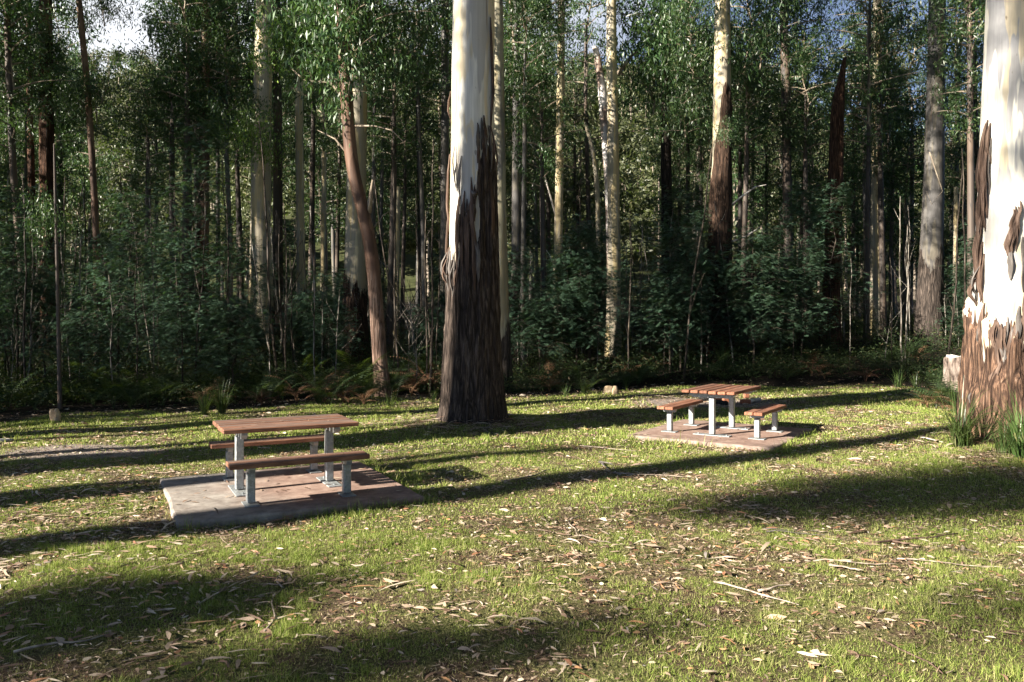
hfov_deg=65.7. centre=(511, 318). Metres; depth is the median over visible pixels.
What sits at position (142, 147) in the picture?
gum tree
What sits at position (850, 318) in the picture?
bare sapling
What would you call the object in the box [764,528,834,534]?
fallen bark
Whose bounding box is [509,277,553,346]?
wattle sapling
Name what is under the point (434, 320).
wattle sapling
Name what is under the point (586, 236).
wattle sapling
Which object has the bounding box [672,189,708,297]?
wattle sapling
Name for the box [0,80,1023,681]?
ground
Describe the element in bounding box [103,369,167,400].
bracken fern
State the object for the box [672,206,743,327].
wattle sapling
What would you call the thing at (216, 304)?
wattle sapling
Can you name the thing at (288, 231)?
wattle sapling
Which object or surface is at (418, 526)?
leaf litter
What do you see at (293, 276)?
wattle sapling
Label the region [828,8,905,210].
gum tree
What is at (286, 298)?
bare sapling
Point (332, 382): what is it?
bracken fern
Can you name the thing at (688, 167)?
gum tree
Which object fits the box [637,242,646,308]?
bare sapling
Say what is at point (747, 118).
gum tree
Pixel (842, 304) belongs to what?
bare sapling
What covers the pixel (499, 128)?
gum tree
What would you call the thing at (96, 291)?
bare sapling
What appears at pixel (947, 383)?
bracken fern
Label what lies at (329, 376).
bracken fern
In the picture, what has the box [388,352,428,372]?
bracken fern
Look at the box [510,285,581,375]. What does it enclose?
wattle sapling
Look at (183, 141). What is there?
gum tree
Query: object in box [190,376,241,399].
bracken fern
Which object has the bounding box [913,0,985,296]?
gum tree
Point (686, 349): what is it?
bare sapling
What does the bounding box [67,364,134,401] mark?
bracken fern
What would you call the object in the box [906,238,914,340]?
bare sapling
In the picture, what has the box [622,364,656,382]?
bracken fern
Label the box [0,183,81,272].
gum tree
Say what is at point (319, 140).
gum tree
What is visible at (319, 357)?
bracken fern
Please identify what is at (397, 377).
bracken fern
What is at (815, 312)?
wattle sapling
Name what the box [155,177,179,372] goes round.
bare sapling
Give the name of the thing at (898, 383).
grass tussock
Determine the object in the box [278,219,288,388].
bare sapling
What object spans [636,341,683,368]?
bracken fern
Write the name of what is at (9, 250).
wattle sapling
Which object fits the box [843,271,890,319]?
wattle sapling
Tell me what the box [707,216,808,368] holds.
wattle sapling
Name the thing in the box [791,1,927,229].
gum tree
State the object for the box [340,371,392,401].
bracken fern
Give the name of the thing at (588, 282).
wattle sapling
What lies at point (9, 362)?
bare sapling
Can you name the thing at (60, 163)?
gum tree
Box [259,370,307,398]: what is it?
bracken fern
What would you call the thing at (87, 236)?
wattle sapling
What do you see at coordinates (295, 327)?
wattle sapling
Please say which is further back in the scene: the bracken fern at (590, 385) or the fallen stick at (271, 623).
the bracken fern at (590, 385)
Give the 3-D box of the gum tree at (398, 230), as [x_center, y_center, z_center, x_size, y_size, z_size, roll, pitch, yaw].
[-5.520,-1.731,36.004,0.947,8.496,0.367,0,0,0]
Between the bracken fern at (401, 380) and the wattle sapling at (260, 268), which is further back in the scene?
the wattle sapling at (260, 268)
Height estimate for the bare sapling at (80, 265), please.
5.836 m
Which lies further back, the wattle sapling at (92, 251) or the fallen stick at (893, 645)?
the wattle sapling at (92, 251)
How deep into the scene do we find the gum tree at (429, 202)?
44.30 m
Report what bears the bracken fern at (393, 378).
on the ground at (406, 622)
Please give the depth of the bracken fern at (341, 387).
19.12 m
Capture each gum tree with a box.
[0,0,86,380]
[0,0,93,361]
[0,0,105,339]
[0,0,108,356]
[0,14,92,318]
[0,64,37,177]
[0,118,72,347]
[0,128,38,277]
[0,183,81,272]
[1,0,132,210]
[13,143,84,408]
[18,0,93,71]
[21,72,112,294]
[23,134,141,309]
[36,173,107,300]
[37,137,129,324]
[40,0,149,370]
[63,150,176,308]
[72,151,178,318]
[102,70,193,323]
[104,0,289,355]
[112,73,192,363]
[117,47,220,358]
[118,49,182,215]
[132,0,237,342]
[137,0,247,359]
[140,0,288,329]
[142,69,251,170]
[149,0,241,295]
[149,0,255,315]
[152,95,230,174]
[166,8,282,360]
[204,0,298,363]
[209,135,309,274]
[211,3,293,338]
[212,65,319,207]
[214,0,329,347]
[227,1,255,296]
[231,65,294,164]
[243,46,326,149]
[244,0,379,355]
[244,39,292,257]
[271,83,346,308]
[271,95,369,235]
[272,7,336,163]
[281,1,337,335]
[283,67,387,308]
[283,91,338,161]
[291,53,339,347]
[291,129,376,293]
[303,16,415,312]
[304,107,380,296]
[328,0,447,368]
[336,22,451,363]
[338,0,428,272]
[338,123,440,244]
[341,0,415,357]
[366,139,402,240]
[366,198,415,327]
[367,26,451,337]
[370,0,452,332]
[371,0,540,356]
[372,0,451,360]
[377,107,450,251]
[380,186,399,345]
[386,102,438,309]
[399,0,452,221]
[408,13,556,195]
[429,25,523,160]
[434,166,550,286]
[438,80,581,220]
[445,0,580,364]
[494,0,514,391]
[503,0,574,368]
[503,0,600,306]
[503,1,567,197]
[504,20,591,366]
[505,57,578,296]
[505,121,575,312]
[506,80,659,312]
[520,0,604,356]
[528,123,566,299]
[531,69,599,190]
[538,162,592,278]
[552,0,630,320]
[553,48,597,316]
[581,0,750,343]
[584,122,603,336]
[604,0,622,356]
[620,167,706,252]
[629,73,697,189]
[634,64,733,280]
[635,0,830,363]
[653,0,740,242]
[653,144,711,225]
[658,82,737,293]
[682,69,748,182]
[685,27,739,286]
[688,11,780,313]
[696,17,783,348]
[703,0,798,316]
[708,109,778,286]
[710,70,801,250]
[731,0,839,335]
[732,56,830,224]
[732,104,779,182]
[733,164,825,280]
[750,0,848,314]
[750,70,861,316]
[755,21,848,336]
[768,122,847,248]
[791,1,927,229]
[795,38,904,318]
[795,137,870,275]
[801,0,940,342]
[822,91,923,248]
[823,51,900,251]
[824,0,962,335]
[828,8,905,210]
[837,0,920,336]
[839,0,926,314]
[842,157,898,314]
[849,50,950,317]
[850,83,965,312]
[855,24,948,314]
[855,100,962,317]
[860,194,921,300]
[903,73,980,246]
[905,0,983,333]
[905,49,964,150]
[909,192,966,287]
[911,0,984,196]
[912,0,945,349]
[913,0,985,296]
[915,66,981,320]
[918,114,979,287]
[922,2,983,292]
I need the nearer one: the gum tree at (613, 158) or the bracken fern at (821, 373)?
the bracken fern at (821, 373)
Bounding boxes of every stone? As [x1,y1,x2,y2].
[49,408,60,420]
[603,385,612,392]
[612,386,618,394]
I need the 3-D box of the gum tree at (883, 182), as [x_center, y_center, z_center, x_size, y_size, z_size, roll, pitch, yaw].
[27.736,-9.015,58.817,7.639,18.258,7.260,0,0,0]
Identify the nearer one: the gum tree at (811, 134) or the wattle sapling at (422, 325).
the wattle sapling at (422, 325)
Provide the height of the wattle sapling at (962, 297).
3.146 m
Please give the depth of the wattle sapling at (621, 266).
36.23 m
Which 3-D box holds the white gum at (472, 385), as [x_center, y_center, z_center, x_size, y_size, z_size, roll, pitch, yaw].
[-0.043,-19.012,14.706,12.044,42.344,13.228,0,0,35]
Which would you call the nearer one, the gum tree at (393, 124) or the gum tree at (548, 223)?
the gum tree at (393, 124)
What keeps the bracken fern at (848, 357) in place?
on the ground at (406, 622)
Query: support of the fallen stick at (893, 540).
on the ground at (406, 622)
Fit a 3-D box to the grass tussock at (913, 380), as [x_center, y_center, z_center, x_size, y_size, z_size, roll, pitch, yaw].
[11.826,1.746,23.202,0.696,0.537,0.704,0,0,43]
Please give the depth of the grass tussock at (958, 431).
12.13 m
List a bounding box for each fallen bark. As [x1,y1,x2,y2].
[379,441,482,453]
[598,461,612,467]
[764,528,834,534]
[813,559,895,570]
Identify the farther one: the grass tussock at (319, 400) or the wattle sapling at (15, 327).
the wattle sapling at (15, 327)
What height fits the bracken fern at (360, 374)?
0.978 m
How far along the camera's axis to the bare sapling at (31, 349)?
19.14 m
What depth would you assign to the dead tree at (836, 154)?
30.77 m
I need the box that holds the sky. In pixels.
[0,0,984,143]
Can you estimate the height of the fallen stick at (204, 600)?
0.026 m
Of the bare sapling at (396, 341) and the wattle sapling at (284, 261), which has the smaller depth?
the bare sapling at (396, 341)
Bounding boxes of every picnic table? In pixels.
[213,414,358,496]
[682,384,760,436]
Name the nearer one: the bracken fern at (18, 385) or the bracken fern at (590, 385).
the bracken fern at (18, 385)
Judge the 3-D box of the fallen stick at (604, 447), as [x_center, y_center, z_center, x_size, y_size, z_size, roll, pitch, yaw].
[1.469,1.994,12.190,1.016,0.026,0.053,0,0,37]
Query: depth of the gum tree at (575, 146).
48.43 m
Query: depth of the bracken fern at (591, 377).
23.56 m
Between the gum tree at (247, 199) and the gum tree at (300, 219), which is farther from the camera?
the gum tree at (247, 199)
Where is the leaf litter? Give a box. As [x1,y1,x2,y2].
[0,376,1023,681]
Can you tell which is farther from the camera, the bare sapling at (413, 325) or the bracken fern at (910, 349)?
the bracken fern at (910, 349)
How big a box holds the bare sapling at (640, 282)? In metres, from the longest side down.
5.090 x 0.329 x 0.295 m
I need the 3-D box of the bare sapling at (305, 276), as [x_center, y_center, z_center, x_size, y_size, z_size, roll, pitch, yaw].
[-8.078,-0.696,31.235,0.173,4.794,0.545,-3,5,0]
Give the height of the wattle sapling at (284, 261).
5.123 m
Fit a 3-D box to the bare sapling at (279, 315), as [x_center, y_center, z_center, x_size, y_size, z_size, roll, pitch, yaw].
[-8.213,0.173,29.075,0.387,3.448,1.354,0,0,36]
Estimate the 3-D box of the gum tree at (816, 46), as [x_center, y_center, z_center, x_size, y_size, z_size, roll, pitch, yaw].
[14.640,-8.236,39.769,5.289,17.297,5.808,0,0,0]
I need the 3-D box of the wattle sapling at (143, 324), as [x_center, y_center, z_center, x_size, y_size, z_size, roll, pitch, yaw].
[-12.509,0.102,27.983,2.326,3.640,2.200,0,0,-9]
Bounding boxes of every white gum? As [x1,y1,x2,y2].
[436,0,508,423]
[953,0,1023,440]
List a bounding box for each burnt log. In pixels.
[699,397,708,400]
[716,399,727,404]
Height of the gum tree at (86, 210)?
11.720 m
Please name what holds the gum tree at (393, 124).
on the ground at (406, 622)
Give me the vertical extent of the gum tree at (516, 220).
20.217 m
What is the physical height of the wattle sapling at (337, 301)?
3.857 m
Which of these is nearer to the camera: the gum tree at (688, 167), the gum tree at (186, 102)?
the gum tree at (186, 102)
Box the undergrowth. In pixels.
[0,296,963,414]
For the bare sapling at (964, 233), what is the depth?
25.78 m
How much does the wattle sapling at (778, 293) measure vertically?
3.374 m
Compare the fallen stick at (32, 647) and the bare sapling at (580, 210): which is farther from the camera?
the bare sapling at (580, 210)
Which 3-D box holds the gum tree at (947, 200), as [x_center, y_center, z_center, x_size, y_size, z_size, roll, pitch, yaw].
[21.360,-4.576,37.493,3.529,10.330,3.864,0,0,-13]
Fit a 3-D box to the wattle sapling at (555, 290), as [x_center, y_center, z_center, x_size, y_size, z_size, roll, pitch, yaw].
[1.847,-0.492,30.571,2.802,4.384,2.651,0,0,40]
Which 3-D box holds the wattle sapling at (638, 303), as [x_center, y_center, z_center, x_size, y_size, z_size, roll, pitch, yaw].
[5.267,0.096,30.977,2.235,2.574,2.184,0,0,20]
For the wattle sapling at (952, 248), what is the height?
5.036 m
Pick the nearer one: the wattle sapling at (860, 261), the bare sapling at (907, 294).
the bare sapling at (907, 294)
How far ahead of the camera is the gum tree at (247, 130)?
84.19 m
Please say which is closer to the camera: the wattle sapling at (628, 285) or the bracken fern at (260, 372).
the bracken fern at (260, 372)
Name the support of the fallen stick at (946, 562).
on the ground at (406, 622)
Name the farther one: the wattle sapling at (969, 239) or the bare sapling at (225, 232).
the wattle sapling at (969, 239)
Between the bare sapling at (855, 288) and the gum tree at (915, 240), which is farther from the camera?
the gum tree at (915, 240)
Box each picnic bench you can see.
[208,434,323,480]
[226,450,369,507]
[657,399,702,432]
[744,404,786,439]
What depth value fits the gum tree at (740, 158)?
39.41 m
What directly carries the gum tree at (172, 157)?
on the ground at (406, 622)
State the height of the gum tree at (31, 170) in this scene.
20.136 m
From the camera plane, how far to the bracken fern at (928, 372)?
24.28 m
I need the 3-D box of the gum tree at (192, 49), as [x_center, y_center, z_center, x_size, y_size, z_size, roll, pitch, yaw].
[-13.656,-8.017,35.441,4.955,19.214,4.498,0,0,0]
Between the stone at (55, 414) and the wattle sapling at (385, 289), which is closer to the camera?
the stone at (55, 414)
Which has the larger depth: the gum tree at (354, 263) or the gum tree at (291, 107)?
the gum tree at (291, 107)
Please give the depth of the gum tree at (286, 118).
65.67 m
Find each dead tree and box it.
[587,46,637,262]
[818,57,845,347]
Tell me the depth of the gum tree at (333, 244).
79.24 m
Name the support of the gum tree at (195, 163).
on the ground at (406, 622)
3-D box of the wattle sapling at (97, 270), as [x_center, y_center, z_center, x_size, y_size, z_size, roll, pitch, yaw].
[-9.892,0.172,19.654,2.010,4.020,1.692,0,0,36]
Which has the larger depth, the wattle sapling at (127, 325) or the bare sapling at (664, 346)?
the wattle sapling at (127, 325)
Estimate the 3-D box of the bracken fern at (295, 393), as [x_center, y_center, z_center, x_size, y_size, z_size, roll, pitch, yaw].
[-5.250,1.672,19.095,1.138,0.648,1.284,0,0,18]
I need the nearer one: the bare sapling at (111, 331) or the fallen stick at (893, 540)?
the fallen stick at (893, 540)
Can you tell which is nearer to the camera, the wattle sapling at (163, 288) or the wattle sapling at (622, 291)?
the wattle sapling at (163, 288)
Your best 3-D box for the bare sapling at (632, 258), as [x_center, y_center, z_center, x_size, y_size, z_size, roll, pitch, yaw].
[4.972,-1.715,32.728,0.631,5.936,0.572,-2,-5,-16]
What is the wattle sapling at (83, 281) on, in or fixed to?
on the ground at (406, 622)
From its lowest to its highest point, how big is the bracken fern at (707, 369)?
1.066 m
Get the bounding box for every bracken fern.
[0,365,56,400]
[0,366,53,405]
[0,380,45,404]
[11,385,62,408]
[37,362,119,399]
[45,360,139,402]
[49,374,107,402]
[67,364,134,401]
[76,374,152,408]
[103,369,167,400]
[103,381,160,409]
[106,365,187,407]
[114,372,174,399]
[117,363,194,405]
[123,356,202,396]
[145,366,209,395]
[184,386,218,403]
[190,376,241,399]
[230,361,298,390]
[235,375,275,402]
[236,370,290,397]
[241,356,307,391]
[243,368,299,402]
[243,388,279,404]
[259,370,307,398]
[262,356,326,392]
[266,375,317,399]
[273,351,354,387]
[278,352,337,381]
[279,338,350,369]
[280,361,353,389]
[286,370,331,394]
[294,371,348,401]
[297,357,363,381]
[301,381,340,399]
[305,373,361,404]
[312,365,353,396]
[312,372,361,398]
[313,375,366,399]
[315,349,403,394]
[317,352,401,391]
[324,384,363,402]
[328,368,386,395]
[331,363,385,396]
[331,364,371,395]
[336,361,398,393]
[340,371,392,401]
[350,345,429,388]
[351,388,378,403]
[356,354,417,381]
[368,362,413,388]
[377,367,417,396]
[387,343,438,368]
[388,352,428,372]
[388,367,420,391]
[390,356,440,390]
[390,368,439,390]
[393,377,433,395]
[400,354,439,376]
[413,362,440,392]
[525,377,548,390]
[533,368,575,390]
[535,360,564,380]
[560,355,593,380]
[572,374,605,393]
[579,371,607,385]
[593,365,631,384]
[601,345,642,368]
[606,355,643,375]
[608,367,641,381]
[611,366,646,382]
[614,346,644,360]
[618,365,654,384]
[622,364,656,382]
[632,354,660,371]
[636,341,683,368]
[677,348,738,379]
[748,351,803,378]
[784,346,814,360]
[794,349,840,367]
[795,351,836,375]
[798,341,834,359]
[807,362,834,378]
[834,348,873,366]
[842,356,888,381]
[855,347,916,375]
[866,346,902,365]
[881,355,913,373]
[884,336,931,361]
[895,381,935,404]
[899,369,957,407]
[900,369,937,390]
[903,361,942,379]
[906,390,943,406]
[907,381,957,407]
[916,384,957,398]
[919,386,956,408]
[923,371,957,411]
[926,391,957,410]
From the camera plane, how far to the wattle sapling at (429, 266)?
35.92 m
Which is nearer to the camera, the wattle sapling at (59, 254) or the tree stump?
the tree stump
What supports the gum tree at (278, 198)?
on the ground at (406, 622)
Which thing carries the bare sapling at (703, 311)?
on the ground at (406, 622)
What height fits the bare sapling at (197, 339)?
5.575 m
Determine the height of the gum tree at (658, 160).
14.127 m
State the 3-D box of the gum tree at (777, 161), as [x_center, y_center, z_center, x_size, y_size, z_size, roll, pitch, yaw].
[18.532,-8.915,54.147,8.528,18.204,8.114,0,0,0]
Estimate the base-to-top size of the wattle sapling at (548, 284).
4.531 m
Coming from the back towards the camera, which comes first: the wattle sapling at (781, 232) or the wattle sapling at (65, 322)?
the wattle sapling at (781, 232)
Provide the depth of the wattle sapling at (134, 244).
19.01 m
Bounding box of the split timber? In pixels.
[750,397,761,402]
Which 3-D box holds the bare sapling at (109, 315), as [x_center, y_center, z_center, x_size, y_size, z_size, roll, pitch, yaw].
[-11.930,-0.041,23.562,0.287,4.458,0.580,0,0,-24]
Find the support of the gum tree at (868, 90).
on the ground at (406, 622)
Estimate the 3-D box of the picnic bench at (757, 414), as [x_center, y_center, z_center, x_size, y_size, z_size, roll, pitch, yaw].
[4.244,1.719,13.234,0.288,0.450,1.480,0,0,34]
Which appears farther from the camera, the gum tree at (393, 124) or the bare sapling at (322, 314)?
the gum tree at (393, 124)
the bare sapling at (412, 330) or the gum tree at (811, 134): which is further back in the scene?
the gum tree at (811, 134)
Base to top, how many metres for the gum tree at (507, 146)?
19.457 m
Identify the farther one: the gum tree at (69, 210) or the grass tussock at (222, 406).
the gum tree at (69, 210)
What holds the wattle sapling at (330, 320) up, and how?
on the ground at (406, 622)
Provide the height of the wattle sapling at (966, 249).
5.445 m
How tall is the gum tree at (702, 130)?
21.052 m
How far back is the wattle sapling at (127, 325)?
28.25 m
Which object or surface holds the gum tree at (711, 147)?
on the ground at (406, 622)
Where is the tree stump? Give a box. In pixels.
[934,354,960,407]
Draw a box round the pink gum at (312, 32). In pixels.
[236,0,452,396]
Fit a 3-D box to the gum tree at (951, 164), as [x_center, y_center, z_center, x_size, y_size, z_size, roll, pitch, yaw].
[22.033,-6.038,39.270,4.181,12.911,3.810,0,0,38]
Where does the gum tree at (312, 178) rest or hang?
on the ground at (406, 622)
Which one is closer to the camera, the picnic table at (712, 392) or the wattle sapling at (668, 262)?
the picnic table at (712, 392)
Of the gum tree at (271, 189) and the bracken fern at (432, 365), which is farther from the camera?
the gum tree at (271, 189)
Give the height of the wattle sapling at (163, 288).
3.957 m
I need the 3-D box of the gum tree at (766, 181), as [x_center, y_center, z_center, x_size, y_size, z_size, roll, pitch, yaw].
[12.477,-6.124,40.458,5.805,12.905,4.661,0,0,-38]
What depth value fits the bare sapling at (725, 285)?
26.86 m
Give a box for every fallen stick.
[13,633,115,652]
[199,579,245,603]
[253,568,287,631]
[501,462,586,481]
[568,515,610,542]
[580,445,636,450]
[613,472,683,476]
[713,580,798,604]
[863,533,957,544]
[883,639,943,673]
[897,558,1011,568]
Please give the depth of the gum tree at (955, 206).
33.97 m
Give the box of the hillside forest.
[0,46,979,299]
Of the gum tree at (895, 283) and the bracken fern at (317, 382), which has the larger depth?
the gum tree at (895, 283)
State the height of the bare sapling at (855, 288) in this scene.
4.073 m
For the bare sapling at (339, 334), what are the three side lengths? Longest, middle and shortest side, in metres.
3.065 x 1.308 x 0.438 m
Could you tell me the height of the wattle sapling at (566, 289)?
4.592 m
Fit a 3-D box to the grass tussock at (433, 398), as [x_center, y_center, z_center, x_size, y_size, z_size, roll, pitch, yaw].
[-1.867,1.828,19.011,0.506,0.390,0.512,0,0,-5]
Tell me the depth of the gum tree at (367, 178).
82.08 m
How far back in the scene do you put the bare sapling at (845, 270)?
37.23 m
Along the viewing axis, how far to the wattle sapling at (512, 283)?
25.90 m
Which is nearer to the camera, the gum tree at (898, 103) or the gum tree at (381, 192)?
the gum tree at (381, 192)
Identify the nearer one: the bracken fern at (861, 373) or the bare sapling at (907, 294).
the bracken fern at (861, 373)
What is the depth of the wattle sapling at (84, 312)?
31.62 m
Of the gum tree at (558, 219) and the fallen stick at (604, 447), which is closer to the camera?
the fallen stick at (604, 447)
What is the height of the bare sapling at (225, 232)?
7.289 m
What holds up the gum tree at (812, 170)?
on the ground at (406, 622)
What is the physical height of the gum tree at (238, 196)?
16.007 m
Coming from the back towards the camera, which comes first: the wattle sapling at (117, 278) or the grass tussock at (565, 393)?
the wattle sapling at (117, 278)
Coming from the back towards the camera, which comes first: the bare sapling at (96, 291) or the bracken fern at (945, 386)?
the bare sapling at (96, 291)
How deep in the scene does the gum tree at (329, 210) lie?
68.73 m
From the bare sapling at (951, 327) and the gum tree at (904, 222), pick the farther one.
the gum tree at (904, 222)
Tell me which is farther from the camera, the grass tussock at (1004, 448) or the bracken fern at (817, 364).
the bracken fern at (817, 364)
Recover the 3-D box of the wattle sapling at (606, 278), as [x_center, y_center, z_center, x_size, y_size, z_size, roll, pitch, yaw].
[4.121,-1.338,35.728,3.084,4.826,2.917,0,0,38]
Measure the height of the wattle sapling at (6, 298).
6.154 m
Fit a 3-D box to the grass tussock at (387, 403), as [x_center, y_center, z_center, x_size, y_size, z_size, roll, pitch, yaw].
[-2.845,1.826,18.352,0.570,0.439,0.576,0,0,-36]
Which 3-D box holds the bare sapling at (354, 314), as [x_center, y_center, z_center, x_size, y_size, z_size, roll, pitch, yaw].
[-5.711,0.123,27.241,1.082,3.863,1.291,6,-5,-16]
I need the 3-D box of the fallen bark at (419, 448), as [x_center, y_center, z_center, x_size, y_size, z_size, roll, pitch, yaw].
[-1.213,1.971,12.206,1.909,0.037,0.058,0,0,-38]
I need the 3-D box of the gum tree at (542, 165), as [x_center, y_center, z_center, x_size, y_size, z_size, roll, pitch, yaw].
[1.010,-4.188,28.035,3.668,12.329,3.334,0,0,0]
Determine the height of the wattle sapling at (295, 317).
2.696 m
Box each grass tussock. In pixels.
[191,385,219,414]
[199,372,245,413]
[311,384,328,403]
[385,391,396,405]
[429,390,436,402]
[560,383,569,396]
[577,376,588,393]
[619,375,633,387]
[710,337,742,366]
[864,374,1012,447]
[889,366,905,387]
[909,373,923,386]
[935,378,1023,457]
[969,409,1021,454]
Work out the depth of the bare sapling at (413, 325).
23.25 m
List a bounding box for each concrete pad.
[0,438,13,443]
[160,461,423,528]
[626,419,812,451]
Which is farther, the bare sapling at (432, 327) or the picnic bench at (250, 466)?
the bare sapling at (432, 327)
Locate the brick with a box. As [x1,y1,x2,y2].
[740,399,750,403]
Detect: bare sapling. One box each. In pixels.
[0,213,15,372]
[0,281,32,375]
[0,318,10,390]
[3,254,47,400]
[5,170,10,387]
[11,182,39,379]
[16,252,35,383]
[21,173,53,402]
[24,199,63,393]
[60,233,77,380]
[61,177,65,382]
[64,191,81,356]
[67,175,88,353]
[78,182,83,379]
[82,249,89,364]
[85,247,106,382]
[90,241,102,340]
[95,270,135,397]
[105,256,115,384]
[117,173,140,396]
[122,229,132,355]
[123,205,152,372]
[128,232,144,357]
[147,228,160,368]
[149,198,160,388]
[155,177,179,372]
[195,196,218,382]
[204,194,229,389]
[219,301,258,391]
[222,158,230,346]
[238,259,252,377]
[250,232,270,392]
[259,121,299,391]
[262,201,282,353]
[273,286,296,352]
[274,230,300,362]
[276,203,286,391]
[277,256,303,383]
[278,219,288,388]
[289,230,301,366]
[302,240,310,339]
[306,229,313,299]
[310,206,321,380]
[313,246,318,317]
[321,247,324,370]
[324,289,360,390]
[334,276,360,361]
[373,174,395,351]
[386,265,404,367]
[388,279,429,393]
[391,150,421,370]
[391,281,430,371]
[399,258,410,363]
[399,293,429,389]
[407,137,433,394]
[413,180,422,357]
[416,227,430,370]
[424,211,441,390]
[433,222,439,373]
[437,208,446,364]
[517,269,531,363]
[579,179,585,314]
[589,223,593,366]
[597,234,607,369]
[621,221,630,371]
[621,283,635,348]
[623,246,630,360]
[630,217,639,331]
[634,223,642,360]
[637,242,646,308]
[641,227,654,333]
[663,211,672,355]
[663,314,666,371]
[683,148,711,378]
[697,233,722,369]
[714,201,733,362]
[787,283,801,365]
[800,236,809,339]
[809,256,822,350]
[841,231,845,326]
[841,248,844,345]
[842,229,854,317]
[849,267,851,369]
[849,271,883,342]
[854,244,863,333]
[872,302,903,361]
[886,261,892,371]
[887,217,914,322]
[891,224,907,360]
[893,247,907,305]
[895,196,906,360]
[897,228,907,326]
[902,191,910,331]
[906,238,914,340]
[907,210,914,347]
[940,283,946,349]
[941,169,962,353]
[954,223,963,348]
[961,148,965,302]
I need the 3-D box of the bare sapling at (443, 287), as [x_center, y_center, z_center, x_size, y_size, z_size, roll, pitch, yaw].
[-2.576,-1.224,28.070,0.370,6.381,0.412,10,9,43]
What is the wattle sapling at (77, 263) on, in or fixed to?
on the ground at (406, 622)
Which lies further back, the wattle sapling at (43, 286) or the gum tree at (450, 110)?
the gum tree at (450, 110)
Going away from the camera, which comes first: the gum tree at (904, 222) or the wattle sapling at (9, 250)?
the wattle sapling at (9, 250)
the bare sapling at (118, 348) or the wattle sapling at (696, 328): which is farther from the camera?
the wattle sapling at (696, 328)
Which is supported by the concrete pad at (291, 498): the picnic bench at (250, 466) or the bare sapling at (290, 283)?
the picnic bench at (250, 466)
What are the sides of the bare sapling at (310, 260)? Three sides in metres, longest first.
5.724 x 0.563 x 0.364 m
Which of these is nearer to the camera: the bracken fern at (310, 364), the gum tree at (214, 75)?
the bracken fern at (310, 364)
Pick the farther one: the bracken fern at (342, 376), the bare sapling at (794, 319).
the bare sapling at (794, 319)
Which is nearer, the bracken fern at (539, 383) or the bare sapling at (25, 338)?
the bare sapling at (25, 338)
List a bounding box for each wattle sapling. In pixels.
[0,183,75,399]
[0,196,28,344]
[0,199,73,380]
[0,226,116,387]
[0,232,48,383]
[0,285,44,365]
[37,230,69,311]
[38,278,131,400]
[51,247,104,359]
[60,288,116,345]
[65,231,135,391]
[66,228,123,325]
[67,243,153,397]
[72,252,123,338]
[91,241,134,339]
[94,186,192,402]
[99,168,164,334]
[102,229,143,329]
[103,313,145,366]
[116,243,190,366]
[124,270,181,366]
[132,229,229,400]
[138,113,254,383]
[139,307,205,370]
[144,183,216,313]
[145,273,215,373]
[152,266,179,333]
[178,292,284,399]
[185,208,266,364]
[185,288,281,374]
[193,280,233,344]
[222,230,289,357]
[264,305,337,365]
[271,221,320,316]
[271,233,306,341]
[271,247,292,330]
[282,257,367,369]
[283,244,318,320]
[284,295,321,339]
[300,284,360,361]
[306,288,371,348]
[310,291,370,342]
[312,265,370,348]
[337,229,387,315]
[366,267,406,334]
[367,231,406,314]
[395,303,444,375]
[411,266,445,348]
[412,302,445,353]
[413,253,439,321]
[418,232,438,303]
[507,241,566,369]
[508,213,565,353]
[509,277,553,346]
[509,298,559,344]
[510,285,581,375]
[528,242,615,371]
[532,248,585,353]
[535,246,573,316]
[540,214,649,365]
[543,216,616,370]
[546,239,630,368]
[571,247,605,315]
[579,207,627,286]
[588,243,633,327]
[600,253,648,330]
[602,241,631,310]
[603,265,634,326]
[620,267,714,372]
[621,292,672,347]
[624,200,736,369]
[635,223,708,370]
[636,184,707,346]
[650,264,702,340]
[655,275,741,366]
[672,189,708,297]
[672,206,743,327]
[676,308,720,358]
[706,284,788,364]
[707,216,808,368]
[719,243,788,345]
[732,239,762,306]
[732,244,740,307]
[736,222,811,359]
[751,240,843,360]
[755,220,796,300]
[761,261,797,321]
[772,179,850,323]
[775,237,823,313]
[777,246,820,350]
[784,179,882,349]
[794,256,845,333]
[842,228,903,305]
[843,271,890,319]
[906,241,962,312]
[933,218,972,331]
[936,254,972,337]
[943,276,963,339]
[943,282,957,314]
[944,223,966,304]
[944,264,966,326]
[946,234,974,335]
[948,215,975,307]
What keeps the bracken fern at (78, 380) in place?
on the ground at (406, 622)
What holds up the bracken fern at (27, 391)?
on the ground at (406, 622)
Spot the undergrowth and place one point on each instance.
(566, 374)
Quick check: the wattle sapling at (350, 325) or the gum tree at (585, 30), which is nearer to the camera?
the wattle sapling at (350, 325)
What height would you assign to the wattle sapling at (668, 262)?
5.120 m
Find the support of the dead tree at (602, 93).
on the ground at (406, 622)
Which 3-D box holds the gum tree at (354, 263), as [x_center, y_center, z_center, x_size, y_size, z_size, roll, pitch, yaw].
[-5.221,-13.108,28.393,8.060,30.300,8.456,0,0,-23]
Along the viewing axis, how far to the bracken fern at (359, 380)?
19.44 m
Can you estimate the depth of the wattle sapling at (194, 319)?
18.95 m
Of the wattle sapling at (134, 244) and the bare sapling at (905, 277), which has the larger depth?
the bare sapling at (905, 277)
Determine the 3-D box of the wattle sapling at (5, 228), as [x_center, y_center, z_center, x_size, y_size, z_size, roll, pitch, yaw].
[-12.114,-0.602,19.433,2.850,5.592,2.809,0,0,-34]

